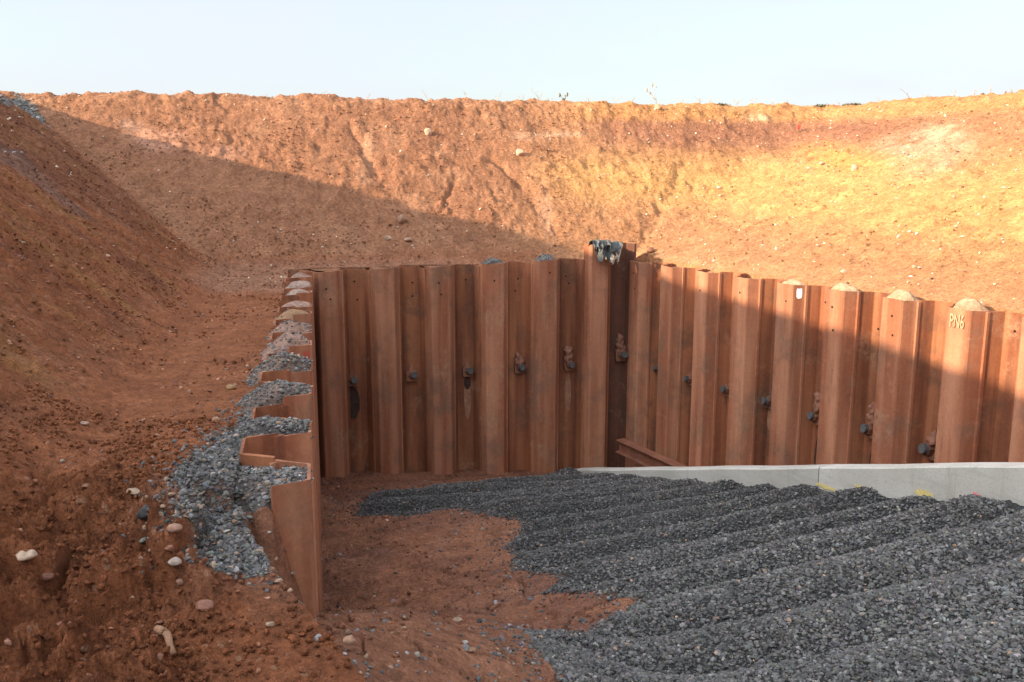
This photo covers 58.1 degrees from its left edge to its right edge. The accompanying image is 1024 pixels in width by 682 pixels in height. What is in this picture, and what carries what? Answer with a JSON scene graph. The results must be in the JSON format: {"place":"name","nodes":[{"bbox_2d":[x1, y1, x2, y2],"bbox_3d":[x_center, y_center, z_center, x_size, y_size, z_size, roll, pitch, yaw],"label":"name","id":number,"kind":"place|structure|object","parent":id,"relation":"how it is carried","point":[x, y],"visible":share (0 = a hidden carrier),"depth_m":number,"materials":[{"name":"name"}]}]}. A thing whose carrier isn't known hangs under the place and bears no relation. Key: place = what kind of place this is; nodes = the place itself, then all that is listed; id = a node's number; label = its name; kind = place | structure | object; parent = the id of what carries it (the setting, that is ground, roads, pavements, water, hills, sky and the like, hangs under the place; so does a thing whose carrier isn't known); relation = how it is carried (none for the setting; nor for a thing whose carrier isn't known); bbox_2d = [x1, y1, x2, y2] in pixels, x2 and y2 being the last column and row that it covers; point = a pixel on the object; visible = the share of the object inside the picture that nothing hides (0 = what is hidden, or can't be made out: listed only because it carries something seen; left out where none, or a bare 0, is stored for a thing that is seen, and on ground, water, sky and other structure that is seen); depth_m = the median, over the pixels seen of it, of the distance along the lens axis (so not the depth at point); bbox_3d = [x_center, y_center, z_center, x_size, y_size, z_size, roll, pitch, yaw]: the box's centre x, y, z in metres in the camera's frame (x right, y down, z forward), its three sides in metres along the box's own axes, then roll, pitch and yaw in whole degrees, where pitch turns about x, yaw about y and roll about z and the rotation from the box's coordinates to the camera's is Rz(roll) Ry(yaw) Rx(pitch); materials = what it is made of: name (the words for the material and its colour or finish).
{"place":"outdoors","nodes":[
{"label":"outdoors","id":0,"kind":"place"},
{"bbox_2d":[312,266,439,271],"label":"ground","id":1,"kind":"structure","parent":0,"point":[328,269],"depth_m":16.46,"materials":[{"name":"brown soil"}]},
{"bbox_2d":[481,257,503,263],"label":"gravel heap","id":2,"kind":"object","parent":1,"relation":"on","point":[490,260],"visible":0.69,"depth_m":16.80,"materials":[{"name":"gravel"}]},
{"bbox_2d":[531,253,555,261],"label":"gravel heap","id":3,"kind":"object","parent":1,"relation":"on","point":[543,257],"visible":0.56,"depth_m":17.06,"materials":[{"name":"gravel"}]},
{"bbox_2d":[0,89,1023,681],"bbox_3d":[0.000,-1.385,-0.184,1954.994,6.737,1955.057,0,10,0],"label":"ground","id":4,"kind":"structure","parent":0,"point":[618,209],"depth_m":16.19,"materials":[{"name":"brown soil"}]},
{"bbox_2d":[0,93,49,153],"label":"scree","id":5,"kind":"structure","parent":4,"relation":"on","point":[33,115],"depth_m":18.42,"materials":[{"name":"gravel"}]},
{"bbox_2d":[15,549,37,560],"bbox_3d":[-2.131,0.938,4.041,0.096,0.036,0.093,0,10,0],"label":"rock","id":6,"kind":"object","parent":4,"relation":"on","point":[22,555],"visible":0.99,"depth_m":4.02,"materials":[{"name":"stone"}]},
{"bbox_2d":[41,572,54,581],"bbox_3d":[-2.043,1.037,4.054,0.059,0.035,0.051,0,10,0],"label":"rock","id":7,"kind":"object","parent":4,"relation":"on","point":[49,576],"visible":1,"depth_m":4.04,"materials":[{"name":"stone"}]},
{"bbox_2d":[80,421,88,425],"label":"rock","id":8,"kind":"object","parent":4,"relation":"on","point":[86,423],"visible":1,"depth_m":6.29,"materials":[{"name":"stone"}]},
{"bbox_2d":[126,488,139,494],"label":"rock","id":9,"kind":"object","parent":4,"relation":"on","point":[135,491],"visible":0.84,"depth_m":5.02,"materials":[{"name":"stone"}]},
{"bbox_2d":[136,505,148,520],"bbox_3d":[-1.815,0.853,4.567,0.096,0.082,0.072,0,10,0],"label":"rock","id":10,"kind":"object","parent":4,"relation":"on","point":[141,514],"visible":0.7,"depth_m":4.54,"materials":[{"name":"stone"}]},
{"bbox_2d":[153,625,176,656],"bbox_3d":[-1.362,1.178,3.640,0.043,0.059,0.208,-8,13,-38],"label":"root","id":11,"kind":"object","parent":4,"relation":"on","point":[165,633],"visible":0.94,"depth_m":3.63,"materials":[{"name":"beige wood"}]},
{"bbox_2d":[166,523,182,532],"bbox_3d":[-1.598,0.888,4.368,0.075,0.045,0.046,-3,11,-18],"label":"rock","id":12,"kind":"object","parent":4,"relation":"on","point":[174,528],"visible":1,"depth_m":4.35,"materials":[{"name":"stone"}]},
{"bbox_2d":[168,557,181,565],"bbox_3d":[-1.512,0.991,4.135,0.060,0.035,0.054,8,13,37],"label":"rock","id":13,"kind":"object","parent":4,"relation":"on","point":[174,561],"visible":1,"depth_m":4.12,"materials":[{"name":"stone"}]},
{"bbox_2d":[0,378,350,681],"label":"soil crumbs","id":14,"kind":"object","parent":4,"relation":"on","point":[183,649],"visible":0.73,"depth_m":4.11,"materials":[{"name":"brown soil"}]},
{"bbox_2d":[176,579,183,585],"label":"rock","id":15,"kind":"object","parent":4,"relation":"on","point":[180,582],"visible":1,"depth_m":4.11,"materials":[{"name":"stone"}]},
{"bbox_2d":[0,119,380,681],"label":"slope rubble","id":16,"kind":"object","parent":4,"relation":"on","point":[168,548],"visible":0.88,"depth_m":8.07,"materials":[{"name":"stone"}]},
{"bbox_2d":[101,396,292,591],"bbox_3d":[-1.951,0.723,5.664,0.887,0.341,3.522,-3,11,-17],"label":"gravel spill","id":17,"kind":"object","parent":4,"relation":"on","point":[248,563],"visible":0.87,"depth_m":4.74,"materials":[{"name":"gravel"}]},
{"bbox_2d":[141,488,260,559],"bbox_3d":[-1.595,0.918,4.612,0.762,0.273,0.496,8,13,38],"label":"gravel trail","id":18,"kind":"object","parent":17,"relation":"on","point":[177,509],"visible":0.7,"depth_m":4.60,"materials":[{"name":"grey gravel"}]},
{"bbox_2d":[195,599,213,610],"bbox_3d":[-1.304,1.126,3.913,0.083,0.052,0.072,0,10,0],"label":"rock","id":19,"kind":"object","parent":4,"relation":"on","point":[205,604],"visible":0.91,"depth_m":3.90,"materials":[{"name":"stone"}]},
{"bbox_2d":[0,91,440,505],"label":"soil crumbs","id":20,"kind":"object","parent":4,"relation":"on","point":[23,350],"visible":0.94,"depth_m":11.46,"materials":[{"name":"brown soil"}]},
{"bbox_2d":[226,384,235,389],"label":"rock","id":21,"kind":"object","parent":4,"relation":"on","point":[230,387],"visible":1,"depth_m":7.66,"materials":[{"name":"stone"}]},
{"bbox_2d":[266,622,274,626],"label":"rock","id":22,"kind":"object","parent":4,"relation":"on","point":[268,624],"visible":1,"depth_m":3.85,"materials":[{"name":"stone"}]},
{"bbox_2d":[235,378,313,412],"bbox_3d":[-1.911,0.636,7.160,0.748,0.650,0.806,0,10,0],"label":"gravel heap","id":23,"kind":"object","parent":4,"relation":"on","point":[268,393],"visible":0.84,"depth_m":7.06,"materials":[{"name":"gravel"}]},
{"bbox_2d":[240,415,313,438],"bbox_3d":[-1.703,0.815,6.241,0.723,0.618,0.802,-2,11,-13],"label":"gravel heap","id":24,"kind":"object","parent":4,"relation":"on","point":[266,424],"visible":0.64,"depth_m":6.13,"materials":[{"name":"gravel"}]},
{"bbox_2d":[241,351,312,386],"bbox_3d":[-2.097,0.423,8.181,0.671,0.680,0.807,-2,11,-11],"label":"gravel heap","id":25,"kind":"object","parent":4,"relation":"on","point":[291,362],"visible":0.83,"depth_m":8.04,"materials":[{"name":"gravel"}]},
{"bbox_2d":[260,331,309,359],"bbox_3d":[-2.288,0.253,9.114,0.586,0.688,0.773,-2,11,-9],"label":"gravel heap","id":26,"kind":"object","parent":4,"relation":"on","point":[284,341],"visible":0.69,"depth_m":9.00,"materials":[{"name":"gravel"}]},
{"bbox_2d":[265,319,312,339],"bbox_3d":[-2.505,0.078,10.129,0.626,0.654,0.796,-3,11,-14],"label":"gravel heap","id":27,"kind":"object","parent":4,"relation":"on","point":[291,325],"visible":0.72,"depth_m":9.97,"materials":[{"name":"gravel"}]},
{"bbox_2d":[273,308,307,326],"bbox_3d":[-2.682,-0.079,11.069,0.520,0.620,0.712,-2,11,-12],"label":"gravel heap","id":28,"kind":"object","parent":4,"relation":"on","point":[288,314],"visible":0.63,"depth_m":10.96,"materials":[{"name":"gravel"}]},
{"bbox_2d":[282,300,309,306],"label":"gravel heap","id":29,"kind":"object","parent":4,"relation":"on","point":[296,303],"visible":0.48,"depth_m":11.95,"materials":[{"name":"beige gravel"}]},
{"bbox_2d":[282,281,310,290],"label":"gravel heap","id":30,"kind":"object","parent":4,"relation":"on","point":[298,284],"visible":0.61,"depth_m":13.83,"materials":[{"name":"grey gravel"}]},
{"bbox_2d":[287,289,307,294],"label":"gravel heap","id":31,"kind":"object","parent":4,"relation":"on","point":[293,292],"visible":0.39,"depth_m":12.87,"materials":[{"name":"grey gravel"}]},
{"bbox_2d":[291,272,310,277],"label":"gravel heap","id":32,"kind":"object","parent":4,"relation":"on","point":[298,274],"visible":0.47,"depth_m":14.79,"materials":[{"name":"grey gravel"}]},
{"bbox_2d":[314,634,321,641],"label":"rock","id":33,"kind":"object","parent":4,"relation":"on","point":[317,636],"visible":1,"depth_m":3.75,"materials":[{"name":"stone"}]},
{"bbox_2d":[343,635,355,643],"bbox_3d":[-0.659,1.212,3.737,0.053,0.034,0.042,-6,12,-29],"label":"rock","id":34,"kind":"object","parent":4,"relation":"on","point":[350,639],"visible":1,"depth_m":3.73,"materials":[{"name":"stone"}]},
{"bbox_2d":[384,235,391,239],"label":"rock","id":35,"kind":"object","parent":4,"relation":"on","point":[387,237],"visible":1,"depth_m":17.28,"materials":[{"name":"stone"}]},
{"bbox_2d":[397,214,406,223],"bbox_3d":[-2.116,-2.342,17.695,0.161,0.185,0.197,-10,15,-44],"label":"rock","id":36,"kind":"object","parent":4,"relation":"on","point":[401,219],"visible":1,"depth_m":17.63,"materials":[{"name":"stone"}]},
{"bbox_2d":[424,128,431,135],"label":"rock","id":37,"kind":"object","parent":4,"relation":"on","point":[428,131],"visible":1,"depth_m":19.92,"materials":[{"name":"stone"}]},
{"bbox_2d":[0,97,1023,333],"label":"soil crumbs","id":38,"kind":"object","parent":4,"relation":"on","point":[188,281],"visible":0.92,"depth_m":17.10,"materials":[{"name":"brown soil"}]},
{"bbox_2d":[1,90,1022,304],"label":"bank rubble","id":39,"kind":"object","parent":4,"relation":"on","point":[847,282],"visible":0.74,"depth_m":17.75,"materials":[{"name":"stone"}]},
{"bbox_2d":[516,149,523,155],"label":"rock","id":40,"kind":"object","parent":4,"relation":"on","point":[519,152],"visible":1,"depth_m":19.79,"materials":[{"name":"stone"}]},
{"bbox_2d":[647,247,653,252],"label":"rock","id":41,"kind":"object","parent":4,"relation":"on","point":[650,249],"visible":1,"depth_m":17.81,"materials":[{"name":"stone"}]},
{"bbox_2d":[655,104,661,109],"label":"rock","id":42,"kind":"object","parent":4,"relation":"on","point":[658,106],"visible":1,"depth_m":21.98,"materials":[{"name":"stone"}]},
{"bbox_2d":[813,104,828,107],"bbox_3d":[7.796,-5.905,23.223,0.538,0.150,0.672,2,11,12],"label":"scrub","id":43,"kind":"object","parent":4,"relation":"on","point":[821,105],"visible":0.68,"depth_m":23.05,"materials":[{"name":"beige plant"}]},
{"bbox_2d":[842,103,863,105],"bbox_3d":[8.880,-6.150,24.006,0.655,0.163,0.749,0,10,0],"label":"scrub","id":44,"kind":"object","parent":4,"relation":"on","point":[848,104],"visible":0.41,"depth_m":23.84,"materials":[{"name":"beige plant"}]},
{"bbox_2d":[851,164,857,171],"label":"rock","id":45,"kind":"object","parent":4,"relation":"on","point":[854,168],"visible":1,"depth_m":18.00,"materials":[{"name":"stone"}]},
{"bbox_2d":[0,0,1023,106],"label":"sky","id":46,"kind":"structure","parent":0,"point":[801,52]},
{"bbox_2d":[245,451,1023,681],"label":"pit floor","id":47,"kind":"structure","parent":0,"point":[377,568],"depth_m":10.24,"materials":[{"name":"brown soil"}]},
{"bbox_2d":[234,465,313,521],"bbox_3d":[-1.538,1.115,5.242,0.820,0.711,0.826,0,10,0],"label":"gravel heap","id":48,"kind":"object","parent":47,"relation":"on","point":[252,489],"visible":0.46,"depth_m":5.23,"materials":[{"name":"gravel"}]},
{"bbox_2d":[239,270,323,618],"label":"sheet pile wall","id":49,"kind":"structure","parent":47,"relation":"on","point":[296,508],"depth_m":6.06,"materials":[{"name":"metal"}]},
{"bbox_2d":[257,503,603,681],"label":"gravel trail","id":50,"kind":"object","parent":47,"relation":"on","point":[348,632],"visible":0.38,"depth_m":5.44,"materials":[{"name":"stone"}]},
{"bbox_2d":[274,468,623,681],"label":"pit rubble","id":51,"kind":"object","parent":47,"relation":"on","point":[464,645],"visible":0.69,"depth_m":10.84,"materials":[{"name":"stone"}]},
{"bbox_2d":[292,470,607,681],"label":"soil crumbs","id":52,"kind":"object","parent":47,"relation":"on","point":[341,624],"visible":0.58,"depth_m":10.14,"materials":[{"name":"brown soil"}]},
{"bbox_2d":[452,617,462,621],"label":"rock","id":53,"kind":"object","parent":47,"relation":"on","point":[457,619],"visible":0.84,"depth_m":7.57,"materials":[{"name":"stone"}]},
{"bbox_2d":[468,647,476,651],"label":"rock","id":54,"kind":"object","parent":47,"relation":"on","point":[472,649],"visible":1,"depth_m":5.86,"materials":[{"name":"stone"}]},
{"bbox_2d":[312,243,635,477],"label":"sheet pile wall","id":55,"kind":"structure","parent":47,"relation":"on","point":[504,367],"depth_m":17.20,"materials":[{"name":"metal"}]},
{"bbox_2d":[588,239,622,263],"bbox_3d":[1.736,-1.680,17.130,0.614,0.505,0.501,-3,11,-14],"label":"torn sheet","id":56,"kind":"object","parent":55,"relation":"on","point":[604,248],"visible":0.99,"depth_m":17.02,"materials":[{"name":"grey plastic"}]},
{"bbox_2d":[322,467,829,553],"bbox_3d":[0.167,2.461,13.791,5.207,1.898,7.349,-5,12,-26],"label":"gravel bed","id":57,"kind":"object","parent":47,"relation":"on","point":[513,490],"visible":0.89,"depth_m":13.27,"materials":[{"name":"grey gravel"}]},
{"bbox_2d":[615,438,687,466],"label":"steel beam","id":58,"kind":"structure","parent":47,"relation":"on","point":[639,454],"depth_m":17.18,"materials":[{"name":"brown metal"}]},
{"bbox_2d":[577,464,832,488],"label":"concrete wall","id":59,"kind":"structure","parent":47,"relation":"on","point":[781,477],"depth_m":13.50,"materials":[{"name":"grey concrete"}]},
{"bbox_2d":[466,486,1023,681],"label":"gravel bed","id":60,"kind":"object","parent":47,"relation":"on","point":[545,645],"visible":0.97,"depth_m":8.53,"materials":[{"name":"grey gravel"}]},
{"bbox_2d":[625,260,1023,466],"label":"sheet pile wall","id":61,"kind":"structure","parent":47,"relation":"on","point":[729,368],"depth_m":13.97,"materials":[{"name":"metal"}]},
{"bbox_2d":[816,462,1023,505],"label":"concrete wall","id":62,"kind":"structure","parent":47,"relation":"on","point":[1000,481],"depth_m":10.53,"materials":[{"name":"grey concrete"}]},
{"bbox_2d":[640,262,752,278],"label":"ground","id":63,"kind":"structure","parent":0,"point":[706,272],"depth_m":16.04,"materials":[{"name":"brown soil"}]},
{"bbox_2d":[782,279,805,284],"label":"sand heap","id":64,"kind":"object","parent":63,"relation":"on","point":[793,282],"visible":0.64,"depth_m":13.96,"materials":[{"name":"beige sand"}]},
{"bbox_2d":[831,282,858,290],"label":"sand heap","id":65,"kind":"object","parent":63,"relation":"on","point":[841,286],"visible":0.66,"depth_m":13.07,"materials":[{"name":"beige sand"}]},
{"bbox_2d":[887,289,918,300],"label":"sand heap","id":66,"kind":"object","parent":63,"relation":"on","point":[901,294],"visible":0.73,"depth_m":12.18,"materials":[{"name":"beige sand"}]},
{"bbox_2d":[953,297,988,310],"bbox_3d":[5.715,-0.208,11.494,0.440,0.676,0.632,-5,12,-27],"label":"sand heap","id":67,"kind":"object","parent":63,"relation":"on","point":[967,303],"visible":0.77,"depth_m":11.30,"materials":[{"name":"beige sand"}]}
]}

